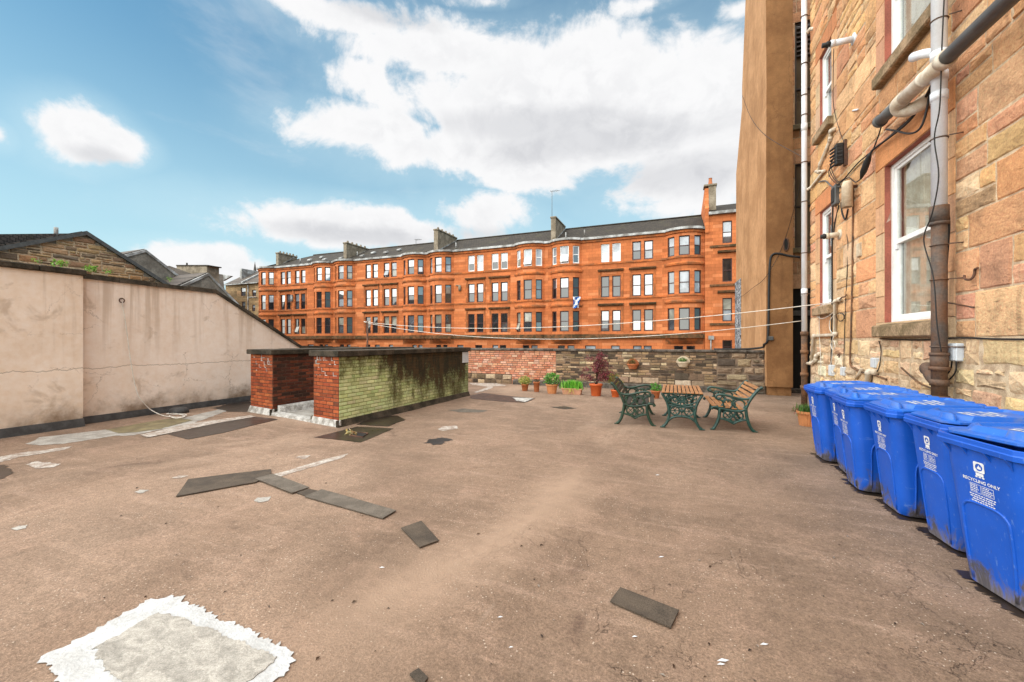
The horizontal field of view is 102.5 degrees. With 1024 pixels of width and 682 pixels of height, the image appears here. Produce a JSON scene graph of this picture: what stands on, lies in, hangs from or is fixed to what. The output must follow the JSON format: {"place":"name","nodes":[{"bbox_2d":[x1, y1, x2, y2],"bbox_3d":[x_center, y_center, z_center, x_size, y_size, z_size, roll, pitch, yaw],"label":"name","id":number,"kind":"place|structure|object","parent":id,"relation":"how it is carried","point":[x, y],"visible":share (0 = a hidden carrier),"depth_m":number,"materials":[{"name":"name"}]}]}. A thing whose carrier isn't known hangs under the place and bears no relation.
{"place":"outdoors","nodes":[
{"label":"outdoors","id":0,"kind":"place"},
{"bbox_2d":[0,0,745,289],"label":"sky","id":1,"kind":"structure","parent":0,"point":[231,135],"materials":[{"name":"blue"}]},
{"bbox_2d":[256,215,704,351],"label":"red sandstone terrace","id":2,"kind":"structure","parent":0,"point":[519,285],"depth_m":45.68,"materials":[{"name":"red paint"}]},
{"bbox_2d":[468,284,474,302],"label":"window","id":3,"kind":"structure","parent":2,"relation":"in","point":[471,287],"depth_m":47.18,"materials":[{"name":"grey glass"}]},
{"bbox_2d":[468,314,474,331],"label":"window","id":4,"kind":"structure","parent":2,"relation":"in","point":[471,317],"depth_m":47.18,"materials":[{"name":"black glass"}]},
{"bbox_2d":[477,283,482,301],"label":"window","id":5,"kind":"structure","parent":2,"relation":"in","point":[479,285],"depth_m":46.77,"materials":[{"name":"white glass"}]},
{"bbox_2d":[492,282,497,301],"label":"window","id":6,"kind":"structure","parent":2,"relation":"in","point":[494,285],"depth_m":46.09,"materials":[{"name":"white glass"}]},
{"bbox_2d":[501,252,507,268],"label":"window","id":7,"kind":"structure","parent":2,"relation":"in","point":[504,256],"depth_m":45.67,"materials":[{"name":"white glass"}]},
{"bbox_2d":[501,282,507,300],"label":"window","id":8,"kind":"structure","parent":2,"relation":"in","point":[504,285],"depth_m":45.67,"materials":[{"name":"white glass"}]},
{"bbox_2d":[501,313,507,331],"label":"window","id":9,"kind":"structure","parent":2,"relation":"in","point":[504,316],"depth_m":45.67,"materials":[{"name":"black glass"}]},
{"bbox_2d":[601,244,608,261],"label":"window","id":10,"kind":"structure","parent":2,"relation":"in","point":[604,247],"depth_m":41.60,"materials":[{"name":"white glass"}]},
{"bbox_2d":[601,276,608,296],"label":"window","id":11,"kind":"structure","parent":2,"relation":"in","point":[604,279],"depth_m":41.60,"materials":[{"name":"grey glass"}]},
{"bbox_2d":[601,310,608,330],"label":"window","id":12,"kind":"structure","parent":2,"relation":"in","point":[604,313],"depth_m":41.55,"materials":[{"name":"white glass"}]},
{"bbox_2d":[612,243,620,261],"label":"window","id":13,"kind":"structure","parent":2,"relation":"in","point":[616,247],"depth_m":41.19,"materials":[{"name":"white glass"}]},
{"bbox_2d":[612,275,620,296],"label":"window","id":14,"kind":"structure","parent":2,"relation":"in","point":[616,280],"depth_m":41.19,"materials":[{"name":"grey glass"}]},
{"bbox_2d":[612,310,620,330],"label":"window","id":15,"kind":"structure","parent":2,"relation":"in","point":[616,314],"depth_m":41.19,"materials":[{"name":"white glass"}]},
{"bbox_2d":[632,241,640,259],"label":"window","id":16,"kind":"structure","parent":2,"relation":"in","point":[636,245],"depth_m":40.47,"materials":[{"name":"grey glass"}]},
{"bbox_2d":[632,274,640,295],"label":"window","id":17,"kind":"structure","parent":2,"relation":"in","point":[636,278],"depth_m":40.47,"materials":[{"name":"white glass"}]},
{"bbox_2d":[632,309,640,330],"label":"window","id":18,"kind":"structure","parent":2,"relation":"in","point":[636,314],"depth_m":40.47,"materials":[{"name":"white glass"}]},
{"bbox_2d":[644,240,652,258],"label":"window","id":19,"kind":"structure","parent":2,"relation":"in","point":[648,244],"depth_m":40.06,"materials":[{"name":"white glass"}]},
{"bbox_2d":[644,273,652,295],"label":"window","id":20,"kind":"structure","parent":2,"relation":"in","point":[648,278],"depth_m":40.06,"materials":[{"name":"white glass"}]},
{"bbox_2d":[644,309,652,330],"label":"window","id":21,"kind":"structure","parent":2,"relation":"in","point":[648,313],"depth_m":40.06,"materials":[{"name":"white glass"}]},
{"bbox_2d":[0,382,1023,681],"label":"floor","id":22,"kind":"structure","parent":0,"point":[586,490],"depth_m":3.23,"materials":[{"name":"asphalt"}]},
{"bbox_2d":[0,465,14,478],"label":"damp stain","id":23,"kind":"object","parent":22,"relation":"on","point":[4,471],"visible":1,"depth_m":5.23,"materials":[{"name":"concrete"}]},
{"bbox_2d":[0,446,71,461],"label":"painted patch","id":24,"kind":"object","parent":22,"relation":"on","point":[8,457],"visible":1,"depth_m":6.06,"materials":[{"name":"white paint"}]},
{"bbox_2d":[26,461,58,468],"bbox_3d":[-6.317,1.664,5.521,0.620,0.006,0.231,0,0,22],"label":"painted patch","id":25,"kind":"object","parent":22,"relation":"on","point":[37,464],"visible":1,"depth_m":5.53,"materials":[{"name":"white paint"}]},
{"bbox_2d":[26,409,225,444],"bbox_3d":[-7.073,1.669,8.319,1.364,0.017,3.682,0,0,18],"label":"painted patch","id":26,"kind":"object","parent":22,"relation":"on","point":[67,438],"visible":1,"depth_m":7.32,"materials":[{"name":"grey paint"}]},
{"bbox_2d":[106,418,190,432],"bbox_3d":[-7.083,1.665,8.148,1.131,0.015,1.370,0,0,22],"label":"damp stain","id":27,"kind":"object","parent":22,"relation":"on","point":[153,425],"visible":0.99,"depth_m":8.07,"materials":[{"name":"beige concrete"}]},
{"bbox_2d":[37,595,295,681],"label":"painted patch","id":28,"kind":"object","parent":22,"relation":"on","point":[75,660],"visible":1,"depth_m":2.26,"materials":[{"name":"white paint"}]},
{"bbox_2d":[92,612,276,681],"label":"roof sheet","id":29,"kind":"object","parent":28,"relation":"on","point":[159,647],"visible":1,"depth_m":2.16,"materials":[{"name":"plastic"}]},
{"bbox_2d":[168,406,188,413],"bbox_3d":[-7.749,1.605,9.549,0.400,0.150,0.400,0,0,22],"label":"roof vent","id":30,"kind":"object","parent":22,"relation":"on","point":[180,410],"visible":0.95,"depth_m":9.44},
{"bbox_2d":[142,415,255,436],"bbox_3d":[-6.209,1.660,8.215,0.547,0.018,2.186,0,0,18],"label":"sealant seam","id":31,"kind":"object","parent":22,"relation":"on","point":[179,428],"visible":1,"depth_m":7.96,"materials":[{"name":"white paint"}]},
{"bbox_2d":[167,417,276,438],"bbox_3d":[-5.642,1.663,8.077,1.196,0.021,1.918,0,0,22],"label":"roof patch","id":32,"kind":"object","parent":22,"relation":"on","point":[215,428],"visible":0.99,"depth_m":7.86,"materials":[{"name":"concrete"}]},
{"bbox_2d":[176,469,270,496],"bbox_3d":[-3.351,1.655,4.860,0.868,0.019,0.632,0,0,-29],"label":"felt strip","id":33,"kind":"object","parent":22,"relation":"on","point":[199,485],"visible":0.99,"depth_m":4.81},
{"bbox_2d":[215,401,250,411],"bbox_3d":[-7.113,1.670,10.633,0.952,0.012,2.388,0,0,-25],"label":"damp stain","id":34,"kind":"object","parent":22,"relation":"on","point":[239,406],"visible":0.79,"depth_m":10.31,"materials":[{"name":"concrete"}]},
{"bbox_2d":[255,474,308,492],"bbox_3d":[-2.672,1.645,4.766,0.836,0.013,0.206,0,0,34],"label":"felt strip","id":35,"kind":"object","parent":22,"relation":"on","point":[283,483],"visible":1,"depth_m":4.73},
{"bbox_2d":[271,400,313,421],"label":"roof kerb","id":36,"kind":"structure","parent":22,"relation":"on","point":[302,411],"depth_m":9.42,"materials":[{"name":"grey paint"}]},
{"bbox_2d":[275,454,346,475],"bbox_3d":[-2.657,1.663,5.569,0.179,0.006,1.147,0,0,27],"label":"painted patch","id":37,"kind":"object","parent":22,"relation":"on","point":[308,465],"visible":0.94,"depth_m":5.49,"materials":[{"name":"white paint"}]},
{"bbox_2d":[305,489,395,518],"bbox_3d":[-1.662,1.653,4.202,1.163,0.013,0.230,0,0,28],"label":"felt strip","id":38,"kind":"object","parent":22,"relation":"on","point":[351,503],"visible":1,"depth_m":4.16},
{"bbox_2d":[316,427,393,441],"bbox_3d":[-2.760,1.662,7.415,1.017,0.010,1.082,0,0,22],"label":"roof patch","id":39,"kind":"object","parent":22,"relation":"on","point":[371,431],"visible":0.94,"depth_m":7.31,"materials":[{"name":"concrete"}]},
{"bbox_2d":[364,321,370,346],"bbox_3d":[-5.796,0.538,16.491,0.269,2.663,0.281,0,0,22],"label":"clothes post","id":40,"kind":"object","parent":22,"relation":"on","point":[367,331],"visible":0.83,"depth_m":16.46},
{"bbox_2d":[368,321,798,338],"bbox_3d":[0.762,-0.389,13.444,14.487,0.675,0.019,0,0,25],"label":"clothes line","id":41,"kind":"object","parent":40,"relation":"attached to","point":[602,338],"visible":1,"depth_m":12.24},
{"bbox_2d":[368,302,834,328],"bbox_3d":[0.474,-0.607,12.538,14.846,0.430,0.019,0,0,32],"label":"clothes line","id":42,"kind":"object","parent":40,"relation":"attached to","point":[629,322],"visible":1,"depth_m":10.77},
{"bbox_2d":[358,415,404,425],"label":"puddle","id":43,"kind":"object","parent":22,"relation":"on","point":[389,420],"visible":0.98,"depth_m":8.46,"materials":[{"name":"liquid"}]},
{"bbox_2d":[410,668,427,681],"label":"felt strip","id":44,"kind":"object","parent":22,"relation":"on","point":[418,675],"visible":1,"depth_m":2.00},
{"bbox_2d":[401,521,438,547],"bbox_3d":[-0.789,1.660,3.544,0.202,0.013,0.441,0,0,-36],"label":"felt strip","id":45,"kind":"object","parent":22,"relation":"on","point":[420,534],"visible":1,"depth_m":3.51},
{"bbox_2d":[470,383,506,392],"bbox_3d":[-0.777,1.666,14.805,1.379,0.011,3.211,0,0,-9],"label":"sealant seam","id":46,"kind":"object","parent":22,"relation":"on","point":[489,385],"visible":1,"depth_m":15.37,"materials":[{"name":"white paint"}]},
{"bbox_2d":[470,393,534,402],"bbox_3d":[-0.366,1.664,12.000,2.258,0.014,1.128,0,0,37],"label":"roof channel","id":47,"kind":"object","parent":22,"relation":"on","point":[492,397],"visible":1,"depth_m":12.10,"materials":[{"name":"concrete"}]},
{"bbox_2d":[518,376,531,390],"bbox_3d":[0.435,1.418,13.772,0.438,0.508,0.456,0,0,-41],"label":"flower pot","id":48,"kind":"object","parent":22,"relation":"on","point":[524,384],"visible":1,"depth_m":13.68,"materials":[{"name":"ceramic"}]},
{"bbox_2d":[543,372,559,393],"bbox_3d":[1.262,1.321,13.123,0.571,0.708,0.566,0,0,22],"label":"flower pot","id":49,"kind":"object","parent":22,"relation":"on","point":[551,385],"visible":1,"depth_m":13.01,"materials":[{"name":"ceramic"}]},
{"bbox_2d":[559,379,586,394],"bbox_3d":[1.901,1.420,12.847,0.902,0.504,0.458,0,0,22],"label":"plant trough","id":50,"kind":"object","parent":22,"relation":"on","point":[572,387],"visible":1,"depth_m":12.76,"materials":[{"name":"plastic"}]},
{"bbox_2d":[578,350,616,395],"bbox_3d":[2.600,0.977,12.516,1.144,1.388,0.741,0,0,6],"label":"potted plant","id":51,"kind":"object","parent":22,"relation":"on","point":[596,387],"visible":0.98,"depth_m":12.41,"materials":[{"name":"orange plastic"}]},
{"bbox_2d":[610,376,655,425],"bbox_3d":[2.620,1.254,8.823,0.878,0.857,1.395,0,0,19],"label":"garden bench","id":52,"kind":"object","parent":22,"relation":"on","point":[641,401],"visible":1,"depth_m":8.23,"materials":[{"name":"green metal"}]},
{"bbox_2d":[610,587,678,627],"bbox_3d":[0.823,1.656,2.566,0.391,0.013,0.183,0,0,39],"label":"felt strip","id":53,"kind":"object","parent":22,"relation":"on","point":[652,609],"visible":1,"depth_m":2.55,"materials":[{"name":"fabric"}]},
{"bbox_2d":[650,382,661,398],"bbox_3d":[4.214,1.439,11.997,0.379,0.471,0.356,0,0,-24],"label":"flower pot","id":54,"kind":"object","parent":22,"relation":"on","point":[656,392],"visible":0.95,"depth_m":11.91,"materials":[{"name":"ceramic"}]},
{"bbox_2d":[660,384,704,429],"bbox_3d":[3.478,1.323,8.432,0.790,0.701,1.440,0,0,22],"label":"garden table","id":55,"kind":"object","parent":22,"relation":"on","point":[681,390],"visible":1,"depth_m":7.86,"materials":[{"name":"green metal"}]},
{"bbox_2d":[703,380,762,432],"bbox_3d":[4.369,1.251,8.231,0.877,0.857,1.395,0,0,20],"label":"garden bench","id":56,"kind":"object","parent":22,"relation":"on","point":[731,405],"visible":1,"depth_m":7.68,"materials":[{"name":"green metal"}]},
{"bbox_2d":[791,0,810,392],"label":"stair wall","id":57,"kind":"structure","parent":22,"relation":"on","point":[796,189],"depth_m":13.44,"materials":[{"name":"stone"}]},
{"bbox_2d":[795,19,810,123],"bbox_3d":[9.855,-8.719,13.264,1.240,3.376,0.120,0,0,22],"label":"window","id":58,"kind":"structure","parent":57,"relation":"in","point":[797,25],"depth_m":13.47,"materials":[{"name":"brown paint"}]},
{"bbox_2d":[795,162,810,247],"bbox_3d":[9.855,-4.403,13.264,1.240,2.750,0.120,0,0,22],"label":"window","id":59,"kind":"structure","parent":57,"relation":"in","point":[797,166],"depth_m":13.47,"materials":[{"name":"brown paint"}]},
{"bbox_2d":[791,402,811,426],"bbox_3d":[5.788,1.444,8.102,0.468,0.458,0.459,0,0,-11],"label":"flower pot","id":60,"kind":"object","parent":22,"relation":"on","point":[803,412],"visible":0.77,"depth_m":8.06,"materials":[{"name":"ceramic"}]},
{"bbox_2d":[803,381,879,461],"bbox_3d":[4.645,1.122,5.755,0.816,1.104,0.635,0,0,20],"label":"wheelie bin","id":61,"kind":"object","parent":22,"relation":"on","point":[822,423],"visible":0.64,"depth_m":5.67,"materials":[{"name":"blue plastic"}]},
{"bbox_2d":[825,385,918,472],"bbox_3d":[4.469,1.118,5.131,0.809,1.111,0.641,0,0,24],"label":"wheelie bin","id":62,"kind":"object","parent":22,"relation":"on","point":[830,392],"visible":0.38,"depth_m":5.25,"materials":[{"name":"blue plastic"}]},
{"bbox_2d":[832,390,939,492],"bbox_3d":[4.178,1.122,4.615,0.826,1.104,0.635,0,0,23],"label":"wheelie bin","id":63,"kind":"object","parent":22,"relation":"on","point":[859,452],"visible":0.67,"depth_m":4.52,"materials":[{"name":"blue plastic"}]},
{"bbox_2d":[810,453,1023,617],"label":"leaf litter","id":64,"kind":"object","parent":22,"relation":"on","point":[1005,604],"visible":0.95,"depth_m":3.38,"materials":[{"name":"plant"}]},
{"bbox_2d":[863,397,998,518],"bbox_3d":[4.016,1.119,3.978,0.815,1.110,0.641,0,0,22],"label":"wheelie bin","id":65,"kind":"object","parent":22,"relation":"on","point":[899,475],"visible":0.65,"depth_m":3.90,"materials":[{"name":"blue plastic"}]},
{"bbox_2d":[903,408,1023,551],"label":"wheelie bin","id":66,"kind":"object","parent":22,"relation":"on","point":[939,492],"visible":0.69,"depth_m":3.36,"materials":[{"name":"blue plastic"}]},
{"bbox_2d":[937,422,1023,610],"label":"wheelie bin","id":67,"kind":"object","parent":22,"relation":"on","point":[987,461],"visible":1,"depth_m":2.66,"materials":[{"name":"blue plastic"}]},
{"bbox_2d":[104,455,996,680],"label":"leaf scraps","id":68,"kind":"object","parent":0,"point":[722,659],"visible":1,"depth_m":2.32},
{"label":"ground","id":69,"kind":"structure","parent":0,"visible":0},
{"bbox_2d":[0,227,67,244],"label":"slate roofed building","id":70,"kind":"structure","parent":69,"relation":"on","point":[7,238],"depth_m":21.89,"materials":[{"name":"stone"}]},
{"bbox_2d":[0,260,86,438],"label":"boundary wall","id":71,"kind":"structure","parent":69,"relation":"on","point":[41,348],"depth_m":7.52,"materials":[{"name":"paint"}]},
{"bbox_2d":[0,231,168,283],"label":"stone house","id":72,"kind":"structure","parent":69,"relation":"on","point":[79,250],"depth_m":22.23,"materials":[{"name":"brown stone"}]},
{"bbox_2d":[121,249,177,279],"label":"grey gable house","id":73,"kind":"structure","parent":69,"relation":"on","point":[147,260],"depth_m":33.76,"materials":[{"name":"stone"}]},
{"bbox_2d":[168,263,221,282],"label":"slate roofed house","id":74,"kind":"structure","parent":69,"relation":"on","point":[212,271],"depth_m":49.45,"materials":[{"name":"stone"}]},
{"bbox_2d":[164,272,237,303],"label":"slate roofed house","id":75,"kind":"structure","parent":69,"relation":"on","point":[205,280],"depth_m":33.95,"materials":[{"name":"stone"}]},
{"bbox_2d":[83,274,350,423],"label":"boundary wall","id":76,"kind":"structure","parent":69,"relation":"on","point":[189,346],"depth_m":9.53,"materials":[{"name":"paint"}]},
{"bbox_3d":[-8.371,-0.867,8.793,0.080,0.111,0.114,0,0,22],"label":"wall hook","id":77,"kind":"object","parent":76,"relation":"attached to","visible":0},
{"bbox_2d":[122,302,186,418],"bbox_3d":[-7.637,0.413,9.019,1.136,2.504,0.978,0,0,22],"label":"rope","id":78,"kind":"object","parent":77,"relation":"hanging from","point":[184,415],"visible":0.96,"depth_m":8.93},
{"bbox_2d":[224,268,258,316],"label":"buff tenement","id":79,"kind":"structure","parent":69,"relation":"on","point":[242,289],"depth_m":66.93,"materials":[{"name":"stone"}]},
{"bbox_2d":[246,347,413,415],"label":"brick wall","id":80,"kind":"structure","parent":69,"relation":"on","point":[281,376],"depth_m":9.64,"materials":[{"name":"brick"}]},
{"bbox_2d":[309,347,470,427],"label":"brick wall","id":81,"kind":"structure","parent":69,"relation":"on","point":[353,386],"depth_m":9.10,"materials":[{"name":"green brick"}]},
{"bbox_2d":[414,347,764,393],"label":"parapet wall","id":82,"kind":"structure","parent":69,"relation":"on","point":[704,370],"depth_m":14.35,"materials":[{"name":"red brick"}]},
{"bbox_2d":[676,356,689,366],"bbox_3d":[5.676,0.682,13.610,0.436,0.368,0.246,0,0,22],"label":"flower pot","id":83,"kind":"object","parent":82,"relation":"attached to","point":[682,361],"depth_m":13.63,"materials":[{"name":"ceramic"}]},
{"bbox_2d":[701,178,735,349],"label":"red sandstone tenement","id":84,"kind":"structure","parent":69,"relation":"on","point":[719,221],"depth_m":37.43,"materials":[{"name":"red stone"}]},
{"bbox_2d":[722,220,731,242],"bbox_3d":[19.520,-9.880,37.261,0.779,2.000,0.160,0,0,22],"label":"window","id":85,"kind":"structure","parent":84,"relation":"in","point":[726,225],"depth_m":37.30,"materials":[{"name":"white glass"}]},
{"bbox_2d":[722,258,731,281],"bbox_3d":[19.520,-6.430,37.261,0.779,2.100,0.160,0,0,22],"label":"window","id":86,"kind":"structure","parent":84,"relation":"in","point":[726,263],"depth_m":37.30,"materials":[{"name":"black glass"}]},
{"bbox_2d":[722,298,731,320],"bbox_3d":[19.520,-2.845,37.261,0.779,2.130,0.160,0,0,22],"label":"window","id":87,"kind":"structure","parent":84,"relation":"in","point":[726,302],"depth_m":37.30,"materials":[{"name":"grey glass"}]},
{"bbox_2d":[736,0,792,395],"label":"stair tower","id":88,"kind":"structure","parent":69,"relation":"on","point":[764,191],"depth_m":12.60,"materials":[{"name":"paint"}]},
{"bbox_2d":[735,278,740,347],"bbox_3d":[10.379,-1.013,18.873,0.010,3.567,1.882,0,0,22],"label":"mural panel","id":89,"kind":"object","parent":88,"relation":"attached to","point":[738,316],"visible":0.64,"depth_m":18.65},
{"bbox_2d":[714,252,799,349],"bbox_3d":[7.654,-1.198,12.927,2.330,2.999,0.408,0,0,38],"label":"cable","id":90,"kind":"object","parent":88,"relation":"attached to","point":[768,306],"visible":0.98,"depth_m":12.55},
{"bbox_2d":[810,0,1023,410],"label":"stone tenement","id":91,"kind":"structure","parent":69,"relation":"on","point":[873,74],"depth_m":6.11,"materials":[{"name":"brown stone"}]},
{"bbox_2d":[800,0,810,404],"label":"downpipe","id":92,"kind":"object","parent":91,"relation":"attached to","point":[804,353],"visible":0.99,"depth_m":10.37,"materials":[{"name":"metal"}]},
{"bbox_2d":[812,204,832,315],"bbox_3d":[7.302,-1.835,9.289,0.600,2.490,1.070,0,0,22],"label":"window","id":93,"kind":"structure","parent":91,"relation":"in","point":[825,216],"depth_m":9.62,"materials":[{"name":"red paint"}]},
{"bbox_2d":[812,38,833,145],"bbox_3d":[7.302,-5.710,9.289,0.600,2.040,1.070,0,0,22],"label":"window","id":94,"kind":"structure","parent":91,"relation":"in","point":[826,119],"depth_m":9.61,"materials":[{"name":"red paint"}]},
{"bbox_2d":[806,297,841,364],"bbox_3d":[7.086,-0.142,9.422,0.132,1.512,2.186,0,0,22],"label":"waste pipe","id":95,"kind":"object","parent":91,"relation":"attached to","point":[812,361],"visible":0.98,"depth_m":9.28,"materials":[{"name":"plastic"}]},
{"bbox_2d":[816,127,835,173],"bbox_3d":[7.030,-4.258,9.198,0.085,0.679,1.069,0,0,22],"label":"waste pipe","id":96,"kind":"object","parent":91,"relation":"attached to","point":[830,137],"visible":0.97,"depth_m":9.09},
{"bbox_2d":[820,229,841,239],"bbox_3d":[6.664,-2.212,8.577,0.363,0.210,0.210,0,0,22],"label":"boiler flue","id":97,"kind":"object","parent":91,"relation":"attached to","point":[838,235],"visible":0.98,"depth_m":8.54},
{"bbox_2d":[830,207,833,364],"bbox_3d":[6.926,-1.339,8.881,0.027,3.844,0.188,0,0,22],"label":"cable","id":98,"kind":"object","parent":91,"relation":"attached to","point":[831,280],"visible":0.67,"depth_m":8.89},
{"bbox_2d":[831,184,839,206],"bbox_3d":[6.815,-3.070,8.662,0.105,0.420,0.230,0,0,22],"label":"junction box","id":99,"kind":"object","parent":91,"relation":"attached to","point":[835,200],"visible":0.96,"depth_m":8.59,"materials":[{"name":"grey plastic"}]},
{"bbox_2d":[829,139,847,168],"bbox_3d":[6.575,-3.754,8.273,0.295,0.515,0.156,0,0,41],"label":"cable hub","id":100,"kind":"object","parent":91,"relation":"attached to","point":[838,147],"visible":0.97,"depth_m":8.21,"materials":[{"name":"plastic"}]},
{"bbox_2d":[821,32,856,47],"bbox_3d":[6.312,-5.771,7.929,0.540,0.210,0.210,0,0,22],"label":"boiler flue","id":101,"kind":"object","parent":91,"relation":"attached to","point":[838,42],"visible":0.94,"depth_m":7.89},
{"bbox_2d":[841,180,857,208],"bbox_3d":[6.384,-2.783,7.763,0.252,0.498,0.176,0,0,22],"label":"vent cowl","id":102,"kind":"object","parent":91,"relation":"attached to","point":[847,186],"visible":1,"depth_m":7.72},
{"bbox_2d":[849,188,886,379],"bbox_3d":[6.300,-1.158,7.301,0.033,3.586,1.487,0,0,22],"label":"cable","id":103,"kind":"object","parent":91,"relation":"attached to","point":[851,311],"visible":0.87,"depth_m":7.88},
{"bbox_2d":[864,369,878,382],"bbox_3d":[6.183,0.628,7.086,0.112,0.326,0.360,0,0,22],"label":"waste pipe","id":104,"kind":"object","parent":91,"relation":"attached to","point":[868,373],"visible":0.78,"depth_m":7.10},
{"bbox_2d":[872,129,930,336],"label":"window","id":105,"kind":"structure","parent":91,"relation":"in","point":[908,176],"depth_m":6.35,"materials":[{"name":"red paint"}]},
{"bbox_2d":[872,0,930,90],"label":"window","id":106,"kind":"structure","parent":91,"relation":"in","point":[907,22],"depth_m":6.43,"materials":[{"name":"red paint"}]},
{"bbox_2d":[908,0,964,397],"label":"soil pipe","id":107,"kind":"object","parent":91,"relation":"attached to","point":[935,369],"visible":0.93,"depth_m":4.99,"materials":[{"name":"metal"}]},
{"bbox_2d":[923,0,944,351],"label":"cable","id":108,"kind":"object","parent":107,"relation":"attached to","point":[937,182],"visible":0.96,"depth_m":4.90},
{"bbox_2d":[872,0,1019,127],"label":"soil pipe","id":109,"kind":"object","parent":91,"relation":"attached to","point":[900,105],"visible":0.94,"depth_m":4.79,"materials":[{"name":"grey plastic"}]},
{"bbox_2d":[870,85,930,151],"bbox_3d":[5.732,-3.191,6.103,0.076,0.203,1.848,0,0,22],"label":"cable","id":110,"kind":"object","parent":109,"relation":"attached to","point":[903,126],"visible":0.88,"depth_m":5.99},
{"bbox_2d":[860,152,871,178],"bbox_3d":[6.074,-3.006,7.056,0.107,0.342,0.348,0,0,22],"label":"cable gland","id":111,"kind":"object","parent":110,"relation":"hanging from","point":[865,166],"visible":1,"depth_m":7.02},
{"bbox_2d":[885,91,930,134],"bbox_3d":[5.647,-3.084,5.919,0.091,0.520,1.208,0,0,22],"label":"cable","id":112,"kind":"object","parent":109,"relation":"attached to","point":[923,120],"visible":0.96,"depth_m":5.47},
{"bbox_2d":[879,337,1023,340],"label":"cable","id":113,"kind":"object","parent":91,"relation":"attached to","point":[959,338],"visible":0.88,"depth_m":4.79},
{"bbox_2d":[948,343,963,360],"bbox_3d":[5.369,0.135,4.976,0.099,0.216,0.170,0,0,22],"label":"junction box","id":114,"kind":"object","parent":91,"relation":"attached to","point":[956,353],"visible":0.72,"depth_m":4.91,"materials":[{"name":"grey plastic"}]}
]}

